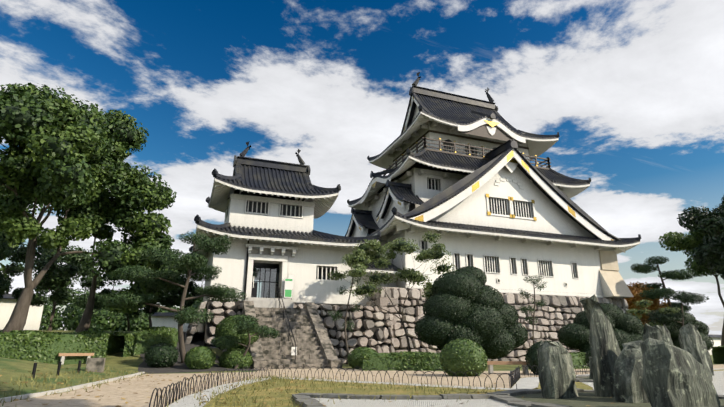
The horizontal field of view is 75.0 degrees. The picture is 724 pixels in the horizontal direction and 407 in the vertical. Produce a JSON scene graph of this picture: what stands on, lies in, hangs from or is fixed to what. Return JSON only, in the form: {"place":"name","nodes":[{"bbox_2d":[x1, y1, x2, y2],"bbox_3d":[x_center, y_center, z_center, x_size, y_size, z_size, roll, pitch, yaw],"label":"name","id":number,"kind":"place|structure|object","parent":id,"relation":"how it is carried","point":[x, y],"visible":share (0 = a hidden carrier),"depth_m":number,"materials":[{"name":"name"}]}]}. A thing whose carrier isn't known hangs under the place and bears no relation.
{"place":"outdoors","nodes":[
{"label":"outdoors","id":0,"kind":"place"},
{"bbox_2d":[138,332,257,373],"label":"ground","id":1,"kind":"structure","parent":0,"point":[178,366],"depth_m":20.89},
{"bbox_2d":[195,311,205,331],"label":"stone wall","id":2,"kind":"structure","parent":0,"point":[201,327],"depth_m":37.41,"materials":[{"name":"grey stone"}]},
{"bbox_2d":[244,232,295,361],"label":"metal gate rails","id":3,"kind":"object","parent":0,"point":[254,292],"visible":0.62,"depth_m":29.55,"materials":[{"name":"black metal"}]},
{"bbox_2d":[203,190,356,304],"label":"gate walls","id":4,"kind":"structure","parent":0,"point":[301,262],"depth_m":31.14,"materials":[{"name":"white paint"}]},
{"bbox_2d":[253,268,278,297],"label":"lattice gate","id":5,"kind":"structure","parent":4,"relation":"in","point":[272,285],"depth_m":30.62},
{"bbox_2d":[252,275,296,354],"bbox_3d":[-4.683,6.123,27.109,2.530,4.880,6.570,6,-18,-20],"label":"sign","id":6,"kind":"object","parent":4,"relation":"attached to","point":[288,285],"visible":0.73,"depth_m":29.87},
{"bbox_2d":[192,178,378,257],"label":"eaves","id":7,"kind":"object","parent":4,"relation":"on","point":[222,191],"depth_m":32.04,"materials":[{"name":"white paint"}]},
{"bbox_2d":[285,279,291,296],"bbox_3d":[-5.717,5.321,29.792,2.538,1.130,0.415,-1,-17,2],"label":"sign","id":8,"kind":"object","parent":4,"relation":"attached to","point":[288,293],"visible":0.79,"depth_m":29.78,"materials":[{"name":"green plastic"}]},
{"bbox_2d":[246,201,374,285],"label":"bars","id":9,"kind":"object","parent":4,"relation":"in","point":[267,265],"depth_m":33.42,"materials":[{"name":"black wood"}]},
{"bbox_2d":[184,301,394,363],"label":"stone wall","id":10,"kind":"structure","parent":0,"point":[329,323],"depth_m":30.06,"materials":[{"name":"grey stone"}]},
{"bbox_2d":[205,297,349,310],"bbox_3d":[-5.855,7.272,32.544,9.310,0.620,8.800,6,-18,-20],"label":"landing","id":11,"kind":"object","parent":10,"relation":"on","point":[266,302],"visible":0.38,"depth_m":28.28,"materials":[{"name":"beige stone"}]},
{"bbox_2d":[192,300,393,364],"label":"gate stone joints","id":12,"kind":"object","parent":10,"relation":"attached to","point":[235,309],"visible":0.2,"depth_m":30.04,"materials":[{"name":"black stone"}]},
{"bbox_2d":[0,330,721,399],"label":"terrain ground","id":13,"kind":"structure","parent":0,"point":[116,361],"depth_m":15.17,"materials":[{"name":"green plant"}]},
{"bbox_2d":[0,298,43,329],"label":"plaster wall","id":14,"kind":"structure","parent":13,"relation":"on","point":[34,316],"depth_m":41.15,"materials":[{"name":"white paint"}]},
{"bbox_2d":[3,294,43,298],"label":"wall tile cap","id":15,"kind":"object","parent":14,"relation":"on","point":[7,296],"depth_m":40.82,"materials":[{"name":"grey tile"}]},
{"bbox_2d":[0,184,49,280],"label":"tree","id":16,"kind":"object","parent":13,"relation":"on","point":[30,200],"visible":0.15,"depth_m":32.98,"materials":[{"name":"green plant"}]},
{"bbox_2d":[0,237,78,299],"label":"tree trunk","id":17,"kind":"object","parent":13,"relation":"on","point":[68,270],"visible":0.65,"depth_m":28.48,"materials":[{"name":"green plant"}]},
{"bbox_2d":[4,240,100,330],"bbox_3d":[-20.885,5.460,31.469,5.582,6.378,6.658,6,-18,-20],"label":"tree trunk","id":18,"kind":"object","parent":13,"relation":"on","point":[59,286],"visible":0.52,"depth_m":30.48,"materials":[{"name":"green plant"}]},
{"bbox_2d":[0,329,108,364],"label":"long hedge","id":19,"kind":"object","parent":13,"relation":"on","point":[36,346],"visible":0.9,"depth_m":20.16,"materials":[{"name":"green plant"}]},
{"bbox_2d":[31,361,80,377],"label":"bollards","id":20,"kind":"object","parent":13,"relation":"on","point":[58,368],"visible":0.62,"depth_m":13.64,"materials":[{"name":"grey metal"}]},
{"bbox_2d":[0,372,144,402],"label":"path kerb","id":21,"kind":"structure","parent":13,"relation":"on","point":[24,396],"depth_m":10.51,"materials":[{"name":"concrete"}]},
{"bbox_2d":[58,353,93,364],"bbox_3d":[-12.532,6.584,20.638,1.350,0.850,0.490,14,-22,-39],"label":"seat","id":22,"kind":"object","parent":13,"relation":"on","point":[63,355],"visible":0.5,"depth_m":20.37,"materials":[{"name":"brown wood"}]},
{"bbox_2d":[0,82,171,332],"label":"tree","id":23,"kind":"object","parent":13,"relation":"on","point":[55,151],"visible":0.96,"depth_m":21.43,"materials":[{"name":"green plant"}]},
{"bbox_2d":[86,358,105,372],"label":"stone block","id":24,"kind":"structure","parent":13,"relation":"on","point":[96,364],"depth_m":16.09,"materials":[{"name":"beige stone"}]},
{"bbox_2d":[73,272,141,330],"bbox_3d":[-18.859,7.058,36.242,5.413,5.949,5.021,6,-18,-20],"label":"tree trunk","id":25,"kind":"object","parent":13,"relation":"on","point":[82,299],"visible":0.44,"depth_m":35.81,"materials":[{"name":"green plant"}]},
{"bbox_2d":[75,109,178,331],"bbox_3d":[-13.835,0.912,26.599,7.017,13.977,4.739,-1,-17,3],"label":"tree","id":26,"kind":"object","parent":13,"relation":"on","point":[132,188],"visible":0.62,"depth_m":26.24,"materials":[{"name":"green plant"}]},
{"bbox_2d":[106,326,177,356],"bbox_3d":[-11.411,7.298,24.690,1.354,1.868,3.872,-6,-18,18],"label":"hedge","id":27,"kind":"object","parent":13,"relation":"on","point":[138,342],"visible":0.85,"depth_m":23.95,"materials":[{"name":"green plant"}]},
{"bbox_2d":[123,269,185,327],"bbox_3d":[-14.951,6.818,34.678,3.693,5.487,6.495,0,-17,-1],"label":"tree trunk","id":28,"kind":"object","parent":13,"relation":"on","point":[172,294],"visible":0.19,"depth_m":34.38,"materials":[{"name":"green plant"}]},
{"bbox_2d":[144,342,178,367],"bbox_3d":[-8.883,6.763,20.889,1.457,1.182,1.430,6,-18,-20],"label":"shrub","id":29,"kind":"object","parent":13,"relation":"on","point":[160,354],"visible":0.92,"depth_m":20.46,"materials":[{"name":"green plant"}]},
{"bbox_2d":[151,316,188,331],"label":"plaster wall","id":30,"kind":"structure","parent":13,"relation":"on","point":[165,321],"depth_m":53.98,"materials":[{"name":"white paint"}]},
{"bbox_2d":[151,312,177,315],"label":"wall tile cap","id":31,"kind":"object","parent":30,"relation":"on","point":[162,314],"visible":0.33,"depth_m":54.00,"materials":[{"name":"grey tile"}]},
{"bbox_2d":[95,230,246,362],"bbox_3d":[-9.023,4.501,23.038,5.438,6.462,5.891,-4,-18,13],"label":"pine tree","id":32,"kind":"object","parent":13,"relation":"on","point":[188,262],"visible":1,"depth_m":22.51,"materials":[{"name":"green plant"}]},
{"bbox_2d":[160,265,206,307],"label":"tree trunk","id":33,"kind":"object","parent":13,"relation":"on","point":[192,285],"visible":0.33,"depth_m":34.77,"materials":[{"name":"green plant"}]},
{"bbox_2d":[184,346,215,368],"bbox_3d":[-7.107,6.815,20.695,1.338,1.086,1.343,6,-18,-20],"label":"shrub","id":34,"kind":"object","parent":13,"relation":"on","point":[201,357],"visible":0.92,"depth_m":20.29,"materials":[{"name":"green plant"}]},
{"bbox_2d":[218,348,252,368],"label":"shrub","id":35,"kind":"object","parent":13,"relation":"on","point":[230,358],"visible":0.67,"depth_m":21.28,"materials":[{"name":"green plant"}]},
{"bbox_2d":[214,315,258,349],"bbox_3d":[-6.319,6.555,23.898,2.249,1.808,2.260,6,-18,-20],"label":"shrub","id":36,"kind":"object","parent":13,"relation":"on","point":[226,326],"visible":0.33,"depth_m":23.17,"materials":[{"name":"green plant"}]},
{"bbox_2d":[210,314,280,368],"bbox_3d":[-5.450,6.430,21.610,2.698,2.568,2.911,-5,-18,16],"label":"pine tree","id":37,"kind":"object","parent":13,"relation":"on","point":[226,341],"visible":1,"depth_m":21.20,"materials":[{"name":"green plant"}]},
{"bbox_2d":[189,141,380,253],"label":"gate roof tiles","id":38,"kind":"object","parent":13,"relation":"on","point":[269,175],"visible":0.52,"depth_m":33.48,"materials":[{"name":"black tile"}]},
{"bbox_2d":[242,300,342,369],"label":"stone stairs","id":39,"kind":"structure","parent":13,"relation":"on","point":[314,346],"depth_m":24.93,"materials":[{"name":"grey stone"}]},
{"bbox_2d":[39,288,643,330],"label":"tree leaves","id":40,"kind":"object","parent":13,"relation":"on","point":[100,318],"visible":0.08,"depth_m":66.97,"materials":[{"name":"green plant"}]},
{"bbox_2d":[327,269,361,355],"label":"pine tree","id":41,"kind":"object","parent":13,"relation":"on","point":[345,325],"visible":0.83,"depth_m":27.28,"materials":[{"name":"green plant"}]},
{"bbox_2d":[347,347,376,368],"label":"shrub","id":42,"kind":"object","parent":13,"relation":"on","point":[354,357],"visible":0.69,"depth_m":22.89,"materials":[{"name":"green plant"}]},
{"bbox_2d":[328,231,455,351],"bbox_3d":[1.574,5.813,28.562,7.460,8.168,6.866,6,-18,-20],"label":"tree","id":43,"kind":"object","parent":13,"relation":"on","point":[359,257],"visible":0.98,"depth_m":27.91,"materials":[{"name":"green plant"}]},
{"bbox_2d":[361,351,443,370],"bbox_3d":[2.537,7.332,21.723,5.185,1.050,1.458,1,-17,-2],"label":"low hedge","id":44,"kind":"object","parent":13,"relation":"on","point":[415,361],"visible":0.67,"depth_m":21.11,"materials":[{"name":"green plant"}]},
{"bbox_2d":[439,338,487,376],"bbox_3d":[3.673,5.647,17.087,1.721,1.490,1.742,6,-18,-20],"label":"ball shrub","id":45,"kind":"object","parent":13,"relation":"on","point":[462,355],"visible":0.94,"depth_m":16.55,"materials":[{"name":"green plant"}]},
{"bbox_2d":[414,266,527,359],"bbox_3d":[5.964,6.037,25.452,6.606,5.521,3.424,6,-18,-20],"label":"cloud-pruned tree","id":46,"kind":"object","parent":13,"relation":"on","point":[465,302],"visible":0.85,"depth_m":24.34,"materials":[{"name":"green plant"}]},
{"bbox_2d":[292,375,723,406],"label":"island kerb stones","id":47,"kind":"object","parent":13,"relation":"on","point":[505,396],"visible":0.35,"depth_m":9.03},
{"bbox_2d":[518,275,547,343],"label":"pine tree","id":48,"kind":"object","parent":13,"relation":"on","point":[527,296],"visible":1,"depth_m":31.50,"materials":[{"name":"green plant"}]},
{"bbox_2d":[525,340,568,374],"bbox_3d":[7.034,5.902,17.798,1.644,1.411,1.644,6,-18,-20],"label":"ball shrub","id":49,"kind":"object","parent":13,"relation":"on","point":[531,356],"visible":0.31,"depth_m":17.67,"materials":[{"name":"green plant"}]},
{"bbox_2d":[537,340,578,398],"bbox_3d":[3.910,3.399,9.472,0.937,1.262,0.565,6,-18,-20],"label":"rock","id":50,"kind":"object","parent":13,"relation":"on","point":[557,375],"visible":0.92,"depth_m":9.25,"materials":[{"name":"grey stone"}]},
{"bbox_2d":[569,352,588,368],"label":"low hedge","id":51,"kind":"object","parent":13,"relation":"on","point":[578,358],"visible":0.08,"depth_m":23.40,"materials":[{"name":"green plant"}]},
{"bbox_2d":[585,347,591,366],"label":"ball shrub","id":52,"kind":"object","parent":13,"relation":"on","point":[588,354],"visible":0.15,"depth_m":20.00,"materials":[{"name":"green plant"}]},
{"bbox_2d":[580,294,620,396],"bbox_3d":[5.106,3.109,9.916,0.524,2.288,1.058,-15,-23,41],"label":"tall rock","id":53,"kind":"object","parent":13,"relation":"on","point":[605,349],"visible":0.79,"depth_m":9.68,"materials":[{"name":"grey stone"}]},
{"bbox_2d":[557,303,643,351],"bbox_3d":[16.044,8.380,30.387,7.223,3.948,3.180,6,-18,-20],"label":"topiary","id":54,"kind":"object","parent":13,"relation":"on","point":[626,327],"visible":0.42,"depth_m":29.67,"materials":[{"name":"green plant"}]},
{"bbox_2d":[613,340,649,402],"bbox_3d":[5.101,3.182,8.760,1.084,1.245,0.552,11,-20,-31],"label":"rock slab","id":55,"kind":"object","parent":13,"relation":"on","point":[628,375],"visible":0.58,"depth_m":8.53,"materials":[{"name":"grey stone"}]},
{"bbox_2d":[624,282,670,324],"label":"autumn tree","id":56,"kind":"object","parent":13,"relation":"on","point":[634,289],"visible":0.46,"depth_m":41.77,"materials":[{"name":"orange plant"}]},
{"bbox_2d":[626,300,679,328],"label":"pine tree","id":57,"kind":"object","parent":13,"relation":"on","point":[644,303],"visible":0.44,"depth_m":34.06,"materials":[{"name":"green plant"}]},
{"bbox_2d":[630,256,698,311],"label":"pine tree","id":58,"kind":"object","parent":13,"relation":"on","point":[657,291],"visible":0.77,"depth_m":41.78,"materials":[{"name":"green plant"}]},
{"bbox_2d":[646,290,708,331],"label":"pine tree","id":59,"kind":"object","parent":13,"relation":"on","point":[670,319],"visible":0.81,"depth_m":33.56,"materials":[{"name":"green plant"}]},
{"bbox_2d":[640,338,719,406],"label":"rock","id":60,"kind":"object","parent":13,"relation":"on","point":[674,376],"visible":1,"depth_m":7.02,"materials":[{"name":"grey stone"}]},
{"bbox_2d":[660,311,713,350],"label":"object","id":61,"kind":"object","parent":13,"relation":"on","point":[674,334],"visible":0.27,"depth_m":36.16,"materials":[{"name":"green plant"}]},
{"bbox_2d":[658,225,723,345],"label":"tree","id":62,"kind":"object","parent":13,"relation":"on","point":[690,242],"visible":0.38,"depth_m":51.39,"materials":[{"name":"green plant"}]},
{"bbox_2d":[677,196,723,279],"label":"tree","id":63,"kind":"object","parent":13,"relation":"on","point":[710,225],"visible":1,"depth_m":43.98,"materials":[{"name":"green plant"}]},
{"bbox_2d":[708,337,720,354],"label":"wall","id":64,"kind":"structure","parent":13,"relation":"on","point":[717,342],"depth_m":73.60,"materials":[{"name":"white paint"}]},
{"bbox_2d":[708,335,721,337],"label":"wall tile cap","id":65,"kind":"object","parent":64,"relation":"on","point":[715,336],"visible":0.06,"depth_m":73.60,"materials":[{"name":"grey tile"}]},
{"bbox_2d":[712,346,723,363],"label":"hedge","id":66,"kind":"object","parent":13,"relation":"on","point":[718,354],"visible":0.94,"depth_m":30.58,"materials":[{"name":"green plant"}]},
{"bbox_2d":[0,364,723,406],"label":"path","id":67,"kind":"structure","parent":0,"point":[116,394],"depth_m":13.60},
{"bbox_2d":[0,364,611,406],"bbox_3d":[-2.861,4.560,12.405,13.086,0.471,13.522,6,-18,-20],"label":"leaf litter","id":68,"kind":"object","parent":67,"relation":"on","point":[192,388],"visible":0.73,"depth_m":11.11,"materials":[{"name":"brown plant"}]},
{"bbox_2d":[487,361,528,373],"bbox_3d":[5.708,6.423,18.459,1.700,0.460,0.428,-1,-17,3],"label":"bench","id":69,"kind":"object","parent":67,"relation":"on","point":[490,364],"visible":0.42,"depth_m":18.31,"materials":[{"name":"brown wood"}]},
{"bbox_2d":[0,0,723,334],"label":"sky","id":70,"kind":"structure","parent":0,"point":[632,91],"materials":[{"name":"blue"}]},
{"bbox_2d":[169,369,723,406],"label":"garden lawn","id":71,"kind":"structure","parent":0,"point":[272,399],"depth_m":10.71,"materials":[{"name":"plant"}]},
{"bbox_2d":[0,367,503,406],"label":"grass tufts","id":72,"kind":"object","parent":71,"relation":"on","point":[214,393],"visible":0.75,"depth_m":11.26,"materials":[{"name":"green plant"}]},
{"bbox_2d":[149,363,589,406],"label":"hoop fence","id":73,"kind":"object","parent":71,"relation":"on","point":[515,373],"visible":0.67,"depth_m":12.41,"materials":[{"name":"brown metal"}]},
{"bbox_2d":[166,368,723,406],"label":"gravel strip","id":74,"kind":"object","parent":71,"relation":"on","point":[190,400],"visible":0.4,"depth_m":11.75,"materials":[{"name":"grey gravel"}]},
{"bbox_2d":[315,371,723,406],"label":"gravel bed","id":75,"kind":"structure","parent":71,"relation":"on","point":[718,380],"depth_m":8.49,"materials":[{"name":"grey gravel"}]},
{"bbox_2d":[513,392,723,406],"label":"island moss","id":76,"kind":"object","parent":75,"relation":"on","point":[583,399],"visible":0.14,"depth_m":8.57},
{"bbox_2d":[589,357,592,378],"bbox_3d":[7.596,5.275,14.976,0.780,0.791,0.632,6,-18,-20],"label":"rock","id":77,"kind":"object","parent":71,"relation":"on","point":[591,369],"visible":0.21,"depth_m":14.94,"materials":[{"name":"grey stone"}]},
{"bbox_2d":[642,323,672,344],"bbox_3d":[5.996,3.251,9.479,0.628,1.627,0.959,-11,-20,31],"label":"rock","id":78,"kind":"object","parent":71,"relation":"on","point":[658,332],"visible":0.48,"depth_m":9.37,"materials":[{"name":"grey stone"}]},
{"bbox_2d":[679,323,712,380],"bbox_3d":[10.328,4.728,14.662,0.688,1.916,1.163,-10,-20,31],"label":"rock","id":79,"kind":"object","parent":71,"relation":"on","point":[690,340],"visible":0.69,"depth_m":14.43,"materials":[{"name":"grey stone"}]},
{"bbox_2d":[703,341,713,375],"bbox_3d":[12.347,5.745,17.293,1.100,1.400,0.691,6,-18,-20],"label":"rock","id":80,"kind":"object","parent":71,"relation":"on","point":[708,357],"visible":0.15,"depth_m":17.07,"materials":[{"name":"grey stone"}]},
{"bbox_2d":[372,120,549,220],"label":"gold ornaments","id":81,"kind":"object","parent":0,"point":[493,124],"visible":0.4,"depth_m":41.20},
{"bbox_2d":[383,124,550,187],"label":"balcony railing","id":82,"kind":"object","parent":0,"point":[483,131],"depth_m":43.80,"materials":[{"name":"brown wood"}]},
{"bbox_2d":[351,105,630,298],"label":"keep walls","id":83,"kind":"structure","parent":0,"point":[507,180],"depth_m":39.59,"materials":[{"name":"white paint"}]},
{"bbox_2d":[345,72,640,244],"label":"keep roof tiles","id":84,"kind":"object","parent":83,"relation":"on","point":[452,108],"visible":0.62,"depth_m":41.76,"materials":[{"name":"black tile"}]},
{"bbox_2d":[356,273,396,305],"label":"corridor wall","id":85,"kind":"structure","parent":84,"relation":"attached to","point":[365,300],"depth_m":34.57,"materials":[{"name":"paint"}]},
{"bbox_2d":[363,258,400,270],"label":"corridor roof tiles","id":86,"kind":"object","parent":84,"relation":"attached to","point":[391,267],"visible":0.19,"depth_m":34.56,"materials":[{"name":"black tile"}]},
{"bbox_2d":[366,269,399,274],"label":"corridor roof trim","id":87,"kind":"structure","parent":86,"relation":"attached to","point":[389,272],"depth_m":34.16,"materials":[{"name":"white paint"}]},
{"bbox_2d":[352,95,618,247],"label":"roof ornament","id":88,"kind":"object","parent":84,"relation":"attached to","point":[476,185],"visible":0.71,"depth_m":40.33,"materials":[{"name":"gold metal"}]},
{"bbox_2d":[346,96,639,253],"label":"roof","id":89,"kind":"structure","parent":84,"relation":"attached to","point":[538,147],"depth_m":41.13,"materials":[{"name":"white paint"}]},
{"bbox_2d":[598,250,633,296],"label":"stone-drop chute","id":90,"kind":"object","parent":83,"relation":"attached to","point":[614,280],"visible":1,"depth_m":40.96,"materials":[{"name":"white paint"}]},
{"bbox_2d":[366,287,630,360],"bbox_3d":[8.869,11.402,42.561,24.380,5.083,17.519,6,-18,-20],"label":"keep stone base","id":91,"kind":"object","parent":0,"point":[415,295],"visible":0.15,"depth_m":35.00,"materials":[{"name":"grey stone"}]},
{"bbox_2d":[372,288,627,357],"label":"keep stone joints","id":92,"kind":"object","parent":91,"relation":"attached to","point":[437,349],"visible":0.1,"depth_m":34.96,"materials":[{"name":"black stone"}]}
]}

